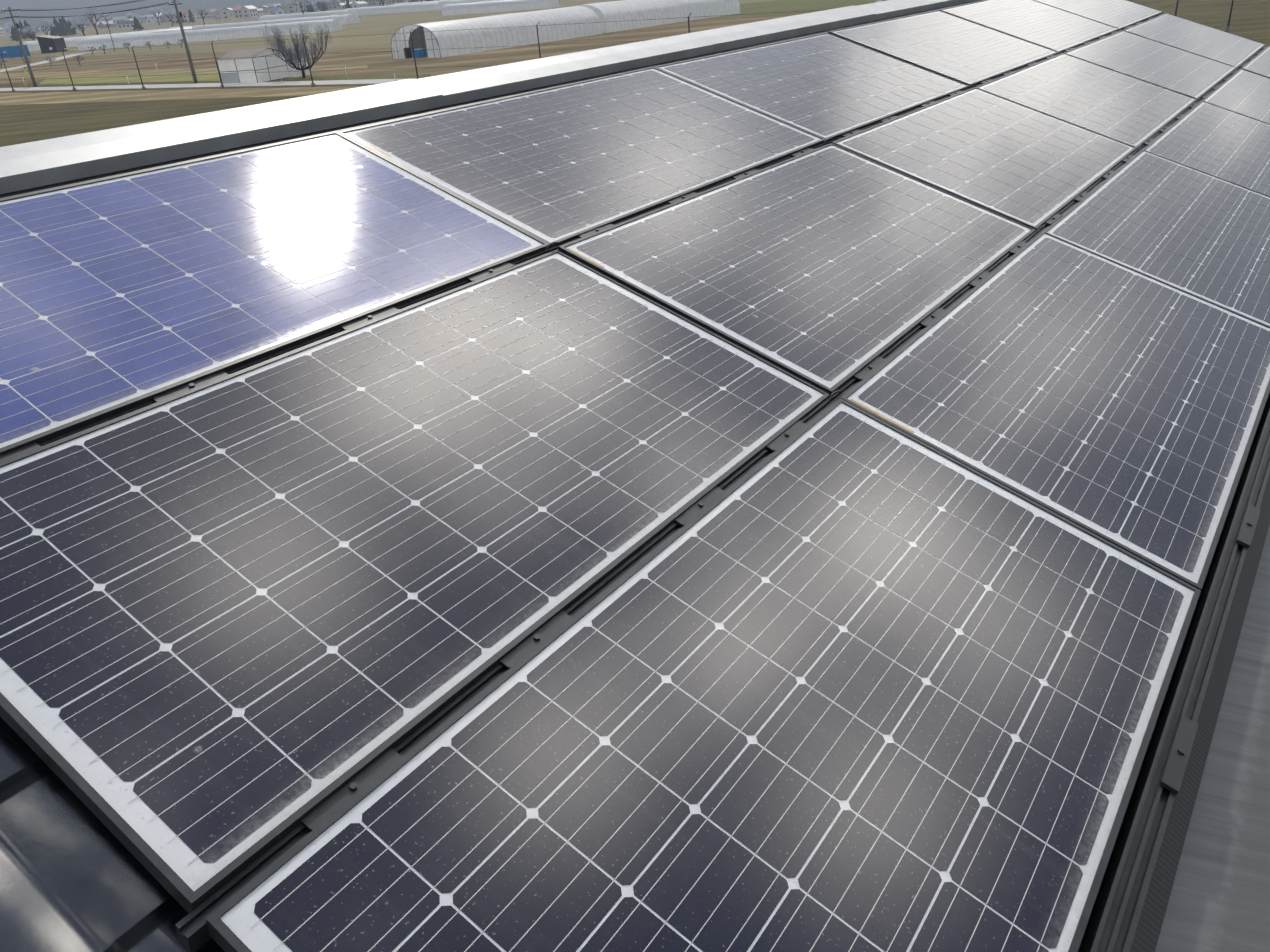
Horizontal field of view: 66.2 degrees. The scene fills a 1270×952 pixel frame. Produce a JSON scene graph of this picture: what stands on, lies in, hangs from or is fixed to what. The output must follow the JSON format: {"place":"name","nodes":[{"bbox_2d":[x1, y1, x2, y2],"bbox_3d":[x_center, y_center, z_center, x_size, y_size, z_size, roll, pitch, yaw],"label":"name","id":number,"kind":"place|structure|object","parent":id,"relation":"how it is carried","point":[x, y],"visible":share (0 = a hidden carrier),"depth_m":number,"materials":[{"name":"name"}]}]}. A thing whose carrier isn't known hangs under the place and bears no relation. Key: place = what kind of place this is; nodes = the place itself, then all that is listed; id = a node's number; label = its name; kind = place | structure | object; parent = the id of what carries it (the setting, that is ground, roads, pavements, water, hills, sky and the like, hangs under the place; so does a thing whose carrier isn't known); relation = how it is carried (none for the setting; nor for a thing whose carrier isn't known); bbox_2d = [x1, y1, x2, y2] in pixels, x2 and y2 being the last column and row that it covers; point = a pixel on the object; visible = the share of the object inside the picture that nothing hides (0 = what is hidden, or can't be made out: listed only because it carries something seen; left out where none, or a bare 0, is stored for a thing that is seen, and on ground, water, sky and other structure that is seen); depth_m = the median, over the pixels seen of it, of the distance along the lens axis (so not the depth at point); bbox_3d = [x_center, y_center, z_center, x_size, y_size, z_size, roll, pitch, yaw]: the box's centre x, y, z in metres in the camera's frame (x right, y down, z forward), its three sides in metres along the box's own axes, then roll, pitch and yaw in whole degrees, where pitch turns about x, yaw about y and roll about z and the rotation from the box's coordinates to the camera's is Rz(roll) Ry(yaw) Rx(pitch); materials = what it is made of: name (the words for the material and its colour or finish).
{"place":"outdoors","nodes":[
{"label":"outdoors","id":0,"kind":"place"},
{"bbox_2d":[0,51,100,71],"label":"path","id":1,"kind":"structure","parent":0,"point":[42,62],"depth_m":189.20,"materials":[{"name":"concrete"}]},
{"bbox_2d":[0,0,167,8],"bbox_3d":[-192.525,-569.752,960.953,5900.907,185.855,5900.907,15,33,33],"label":"mountains","id":2,"kind":"structure","parent":0,"point":[33,3],"depth_m":2573.32,"materials":[{"name":"grey"}]},
{"bbox_2d":[0,717,224,951],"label":"roof tiles","id":3,"kind":"object","parent":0,"point":[76,875],"visible":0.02,"depth_m":1.18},
{"bbox_2d":[38,73,219,84],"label":"field","id":4,"kind":"structure","parent":0,"point":[145,78],"depth_m":116.14,"materials":[{"name":"green plant"}]},
{"bbox_2d":[0,0,315,26],"bbox_3d":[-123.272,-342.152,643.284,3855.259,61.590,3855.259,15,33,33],"label":"hills","id":5,"kind":"structure","parent":0,"point":[72,12],"depth_m":1816.95,"materials":[{"name":"grey"}]},
{"bbox_2d":[0,86,363,104],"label":"field strip","id":6,"kind":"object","parent":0,"point":[56,97],"visible":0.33,"depth_m":89.63,"materials":[{"name":"soil"}]},
{"bbox_2d":[0,78,419,91],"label":"road","id":7,"kind":"structure","parent":0,"point":[292,83],"depth_m":95.09,"materials":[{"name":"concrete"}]},
{"bbox_2d":[0,48,430,83],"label":"plowed field","id":8,"kind":"structure","parent":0,"point":[378,61],"depth_m":138.91,"materials":[{"name":"brown soil"}]},
{"bbox_2d":[0,44,30,59],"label":"blue shed","id":9,"kind":"object","parent":8,"relation":"on","point":[11,50],"visible":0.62,"depth_m":223.03,"materials":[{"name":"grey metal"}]},
{"bbox_2d":[73,55,83,65],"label":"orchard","id":10,"kind":"object","parent":8,"relation":"on","point":[77,58],"visible":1,"depth_m":160.72,"materials":[{"name":"brown plant"}]},
{"bbox_2d":[0,64,366,78],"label":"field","id":11,"kind":"structure","parent":8,"relation":"on","point":[152,72],"depth_m":128.83,"materials":[{"name":"soil"}]},
{"bbox_2d":[216,48,288,84],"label":"greenhouse","id":12,"kind":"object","parent":8,"relation":"on","point":[236,66],"depth_m":94.14,"materials":[{"name":"grey"}]},
{"bbox_2d":[287,58,309,76],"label":"cold frame","id":13,"kind":"object","parent":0,"point":[296,74],"visible":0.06,"depth_m":97.63,"materials":[{"name":"white plastic"}]},
{"bbox_2d":[0,0,776,56],"bbox_3d":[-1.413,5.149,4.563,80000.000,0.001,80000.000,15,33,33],"label":"ground","id":14,"kind":"structure","parent":0,"point":[368,28],"depth_m":233.37,"materials":[{"name":"brown soil"}]},
{"bbox_2d":[7,19,23,36],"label":"town tree","id":15,"kind":"object","parent":14,"relation":"on","point":[17,21],"visible":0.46,"depth_m":610.92,"materials":[{"name":"grey plant"}]},
{"bbox_2d":[22,26,39,40],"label":"town tree","id":16,"kind":"object","parent":14,"relation":"on","point":[30,28],"visible":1,"depth_m":336.03,"materials":[{"name":"grey plant"}]},
{"bbox_2d":[35,20,55,34],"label":"town tree","id":17,"kind":"object","parent":14,"relation":"on","point":[43,23],"visible":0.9,"depth_m":382.75,"materials":[{"name":"grey plant"}]},
{"bbox_2d":[36,35,67,53],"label":"dark hut","id":18,"kind":"object","parent":14,"relation":"on","point":[49,43],"visible":0.98,"depth_m":247.46,"materials":[{"name":"grey"}]},
{"bbox_2d":[69,16,88,34],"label":"town tree","id":19,"kind":"object","parent":14,"relation":"on","point":[75,19],"visible":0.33,"depth_m":457.34,"materials":[{"name":"grey plant"}]},
{"bbox_2d":[70,19,90,35],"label":"town tree","id":20,"kind":"object","parent":14,"relation":"on","point":[79,22],"visible":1,"depth_m":384.28,"materials":[{"name":"grey plant"}]},
{"bbox_2d":[78,6,104,34],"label":"town tree","id":21,"kind":"object","parent":14,"relation":"on","point":[89,11],"visible":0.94,"depth_m":421.51,"materials":[{"name":"grey plant"}]},
{"bbox_2d":[100,15,111,26],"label":"town tree","id":22,"kind":"object","parent":14,"relation":"on","point":[107,17],"visible":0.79,"depth_m":816.82,"materials":[{"name":"grey plant"}]},
{"bbox_2d":[22,26,191,50],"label":"polytunnel","id":23,"kind":"structure","parent":14,"relation":"on","point":[35,46],"depth_m":294.46,"materials":[{"name":"white plastic"}]},
{"bbox_2d":[101,14,115,50],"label":"utility pole","id":24,"kind":"object","parent":14,"relation":"on","point":[108,27],"visible":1,"depth_m":215.49,"materials":[{"name":"wood"}]},
{"bbox_2d":[148,7,162,24],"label":"town tree","id":25,"kind":"object","parent":14,"relation":"on","point":[154,10],"visible":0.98,"depth_m":693.24,"materials":[{"name":"grey plant"}]},
{"bbox_2d":[162,10,175,25],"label":"town tree","id":26,"kind":"object","parent":14,"relation":"on","point":[169,12],"visible":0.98,"depth_m":578.74,"materials":[{"name":"grey plant"}]},
{"bbox_2d":[193,5,209,24],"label":"town tree","id":27,"kind":"object","parent":14,"relation":"on","point":[200,7],"visible":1,"depth_m":475.88,"materials":[{"name":"grey plant"}]},
{"bbox_2d":[77,19,342,50],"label":"polytunnel","id":28,"kind":"structure","parent":14,"relation":"on","point":[225,33],"depth_m":238.14,"materials":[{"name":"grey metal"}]},
{"bbox_2d":[0,0,425,35],"bbox_3d":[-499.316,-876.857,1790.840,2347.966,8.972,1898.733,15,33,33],"label":"village","id":29,"kind":"object","parent":14,"relation":"on","point":[126,22],"visible":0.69,"depth_m":808.02,"materials":[{"name":"grey"}]},
{"bbox_2d":[10,0,433,40],"bbox_3d":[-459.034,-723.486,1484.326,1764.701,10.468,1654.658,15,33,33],"label":"conifers","id":30,"kind":"object","parent":14,"relation":"on","point":[62,27],"visible":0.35,"depth_m":534.99,"materials":[{"name":"green plant"}]},
{"bbox_2d":[172,14,359,29],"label":"polytunnel","id":31,"kind":"structure","parent":14,"relation":"on","point":[345,19],"depth_m":296.81,"materials":[{"name":"white plastic"}]},
{"bbox_2d":[290,0,311,13],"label":"town tree","id":32,"kind":"object","parent":14,"relation":"on","point":[299,1],"visible":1,"depth_m":412.11,"materials":[{"name":"grey plant"}]},
{"bbox_2d":[258,9,357,20],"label":"polytunnel","id":33,"kind":"structure","parent":14,"relation":"on","point":[302,15],"depth_m":411.50,"materials":[{"name":"white plastic"}]},
{"bbox_2d":[344,1,446,15],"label":"polytunnel","id":34,"kind":"structure","parent":14,"relation":"on","point":[416,7],"depth_m":399.99,"materials":[{"name":"white plastic"}]},
{"bbox_2d":[393,0,498,4],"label":"polytunnel","id":35,"kind":"structure","parent":14,"relation":"on","point":[457,1],"depth_m":429.93,"materials":[{"name":"white plastic"}]},
{"bbox_2d":[442,0,558,15],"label":"polytunnel","id":36,"kind":"structure","parent":14,"relation":"on","point":[482,7],"depth_m":284.16,"materials":[{"name":"white plastic"}]},
{"bbox_2d":[430,10,823,76],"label":"field","id":37,"kind":"structure","parent":0,"point":[451,64],"depth_m":111.86,"materials":[{"name":"brown soil"}]},
{"bbox_2d":[391,6,601,58],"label":"polytunnel","id":38,"kind":"structure","parent":37,"relation":"on","point":[443,40],"depth_m":114.20,"materials":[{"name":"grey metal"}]},
{"bbox_2d":[576,0,739,32],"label":"polytunnel","id":39,"kind":"structure","parent":37,"relation":"on","point":[622,13],"depth_m":137.43,"materials":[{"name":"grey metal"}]},
{"bbox_2d":[698,0,887,19],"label":"field grass","id":40,"kind":"structure","parent":37,"relation":"on","point":[770,7],"depth_m":160.29,"materials":[{"name":"green plant"}]},
{"bbox_2d":[0,0,1269,146],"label":"field","id":41,"kind":"structure","parent":0,"point":[23,123],"depth_m":77.84,"materials":[{"name":"brown soil"}]},
{"bbox_2d":[2,7,36,86],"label":"utility pole","id":42,"kind":"object","parent":41,"relation":"on","point":[16,25],"visible":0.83,"depth_m":113.42,"materials":[{"name":"wood"}]},
{"bbox_2d":[0,0,179,19],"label":"power lines","id":43,"kind":"object","parent":42,"relation":"attached to","point":[85,7],"visible":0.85,"depth_m":104.07,"materials":[{"name":"grey metal"}]},
{"bbox_2d":[169,0,197,83],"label":"utility pole","id":44,"kind":"object","parent":41,"relation":"on","point":[179,14],"visible":0.96,"depth_m":98.50,"materials":[{"name":"wood"}]},
{"bbox_2d":[23,63,395,84],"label":"marker stakes","id":45,"kind":"object","parent":41,"relation":"on","point":[280,75],"visible":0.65,"depth_m":93.16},
{"bbox_2d":[285,74,430,84],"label":"road","id":46,"kind":"structure","parent":41,"relation":"on","point":[322,78],"depth_m":90.11,"materials":[{"name":"grey asphalt"}]},
{"bbox_2d":[259,23,330,77],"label":"tree","id":47,"kind":"object","parent":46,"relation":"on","point":[280,45],"visible":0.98,"depth_m":94.33,"materials":[{"name":"brown plant"}]},
{"bbox_2d":[1,0,1268,91],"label":"net posts","id":48,"kind":"object","parent":41,"relation":"on","point":[688,17],"visible":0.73,"depth_m":80.22,"materials":[{"name":"grey metal"}]},
{"bbox_3d":[2.612,1.005,5.246,4.567,6.138,11.320,15,33,33],"label":"building","id":49,"kind":"object","parent":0,"visible":0},
{"bbox_2d":[1078,392,1269,951],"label":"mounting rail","id":50,"kind":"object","parent":49,"relation":"on","point":[1209,888],"depth_m":1.60,"materials":[{"name":"metal"}]},
{"bbox_2d":[0,250,829,912],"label":"panel","id":51,"kind":"object","parent":50,"relation":"on","point":[250,614],"visible":1,"depth_m":1.60,"materials":[{"name":"black glass"}]},
{"bbox_2d":[0,0,981,197],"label":"ridge flashing","id":52,"kind":"object","parent":50,"relation":"on","point":[45,164],"visible":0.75,"depth_m":3.10,"materials":[{"name":"grey metal"}]},
{"bbox_2d":[0,5,1269,951],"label":"rails","id":53,"kind":"object","parent":50,"relation":"on","point":[1131,869],"visible":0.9,"depth_m":1.68,"materials":[{"name":"metal"}]},
{"bbox_2d":[0,131,549,454],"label":"panel","id":54,"kind":"object","parent":53,"relation":"on","point":[122,293],"visible":0.98,"depth_m":2.20,"materials":[{"name":"blue glass"}]},
{"bbox_2d":[338,66,825,247],"bbox_3d":[-0.079,-1.153,3.354,0.841,0.043,1.665,32,41,21],"label":"panel","id":55,"kind":"object","parent":53,"relation":"on","point":[561,164],"visible":0.98,"depth_m":3.19,"materials":[{"name":"grey glass"}]},
{"bbox_2d":[206,398,1200,951],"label":"panel","id":56,"kind":"object","parent":53,"relation":"on","point":[840,674],"visible":1,"depth_m":1.45,"materials":[{"name":"black glass"}]},
{"bbox_2d":[558,143,1035,396],"bbox_3d":[0.607,-0.730,3.038,0.841,0.045,1.665,32,41,21],"label":"panel","id":57,"kind":"object","parent":53,"relation":"on","point":[830,268],"visible":0.98,"depth_m":2.85,"materials":[{"name":"grey glass"}]},
{"bbox_2d":[653,32,969,141],"bbox_3d":[0.888,-1.838,4.531,0.841,0.041,1.665,32,41,21],"label":"panel","id":58,"kind":"object","parent":53,"relation":"on","point":[826,85],"visible":0.98,"depth_m":4.41,"materials":[{"name":"grey glass"}]},
{"bbox_2d":[828,10,1058,86],"bbox_3d":[1.854,-2.523,5.708,0.841,0.043,1.665,32,41,21],"label":"panel","id":59,"kind":"object","parent":53,"relation":"on","point":[960,49],"visible":0.96,"depth_m":5.60,"materials":[{"name":"grey glass"}]},
{"bbox_2d":[939,0,1119,52],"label":"panel","id":60,"kind":"object","parent":53,"relation":"on","point":[1047,25],"visible":0.94,"depth_m":6.79,"materials":[{"name":"grey glass"}]},
{"bbox_2d":[1036,0,1163,29],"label":"panel","id":61,"kind":"object","parent":53,"relation":"on","point":[1120,13],"visible":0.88,"depth_m":7.88,"materials":[{"name":"grey glass"}]},
{"bbox_2d":[1064,30,1236,99],"bbox_3d":[3.507,-2.784,6.569,0.841,0.043,1.665,32,41,21],"label":"panel","id":62,"kind":"object","parent":53,"relation":"on","point":[1187,73],"visible":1,"depth_m":6.48,"materials":[{"name":"grey glass"}]},
{"bbox_2d":[1124,13,1265,67],"bbox_3d":[4.473,-3.470,7.746,0.841,0.042,1.665,32,41,21],"label":"panel","id":63,"kind":"object","parent":53,"relation":"on","point":[1237,51],"visible":0.96,"depth_m":7.68,"materials":[{"name":"grey glass"}]},
{"bbox_2d":[832,87,1136,230],"bbox_3d":[1.574,-1.415,4.215,0.841,0.037,1.665,32,41,21],"label":"panel","id":64,"kind":"object","parent":50,"relation":"on","point":[1023,164],"visible":0.96,"depth_m":4.08,"materials":[{"name":"grey glass"}]},
{"bbox_2d":[841,231,1269,589],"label":"panel","id":65,"kind":"object","parent":50,"relation":"on","point":[1120,405],"visible":0.98,"depth_m":2.52,"materials":[{"name":"black glass"}]},
{"bbox_2d":[976,53,1196,149],"bbox_3d":[2.540,-2.099,5.392,0.841,0.038,1.665,32,41,21],"label":"panel","id":66,"kind":"object","parent":50,"relation":"on","point":[1121,107],"visible":0.98,"depth_m":5.29,"materials":[{"name":"grey glass"}]},
{"bbox_2d":[1045,149,1269,325],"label":"panel","id":67,"kind":"object","parent":50,"relation":"on","point":[1200,233],"visible":0.98,"depth_m":3.75,"materials":[{"name":"grey glass"}]},
{"bbox_2d":[1144,100,1269,195],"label":"panel","id":68,"kind":"object","parent":50,"relation":"on","point":[1220,142],"visible":0.9,"depth_m":4.99,"materials":[{"name":"grey glass"}]},
{"bbox_2d":[1203,69,1269,123],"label":"panel","id":69,"kind":"object","parent":50,"relation":"on","point":[1244,92],"visible":0.96,"depth_m":6.18,"materials":[{"name":"grey glass"}]},
{"bbox_2d":[1241,46,1269,77],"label":"panel","id":70,"kind":"object","parent":50,"relation":"on","point":[1259,63],"visible":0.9,"depth_m":7.28,"materials":[{"name":"grey glass"}]}
]}

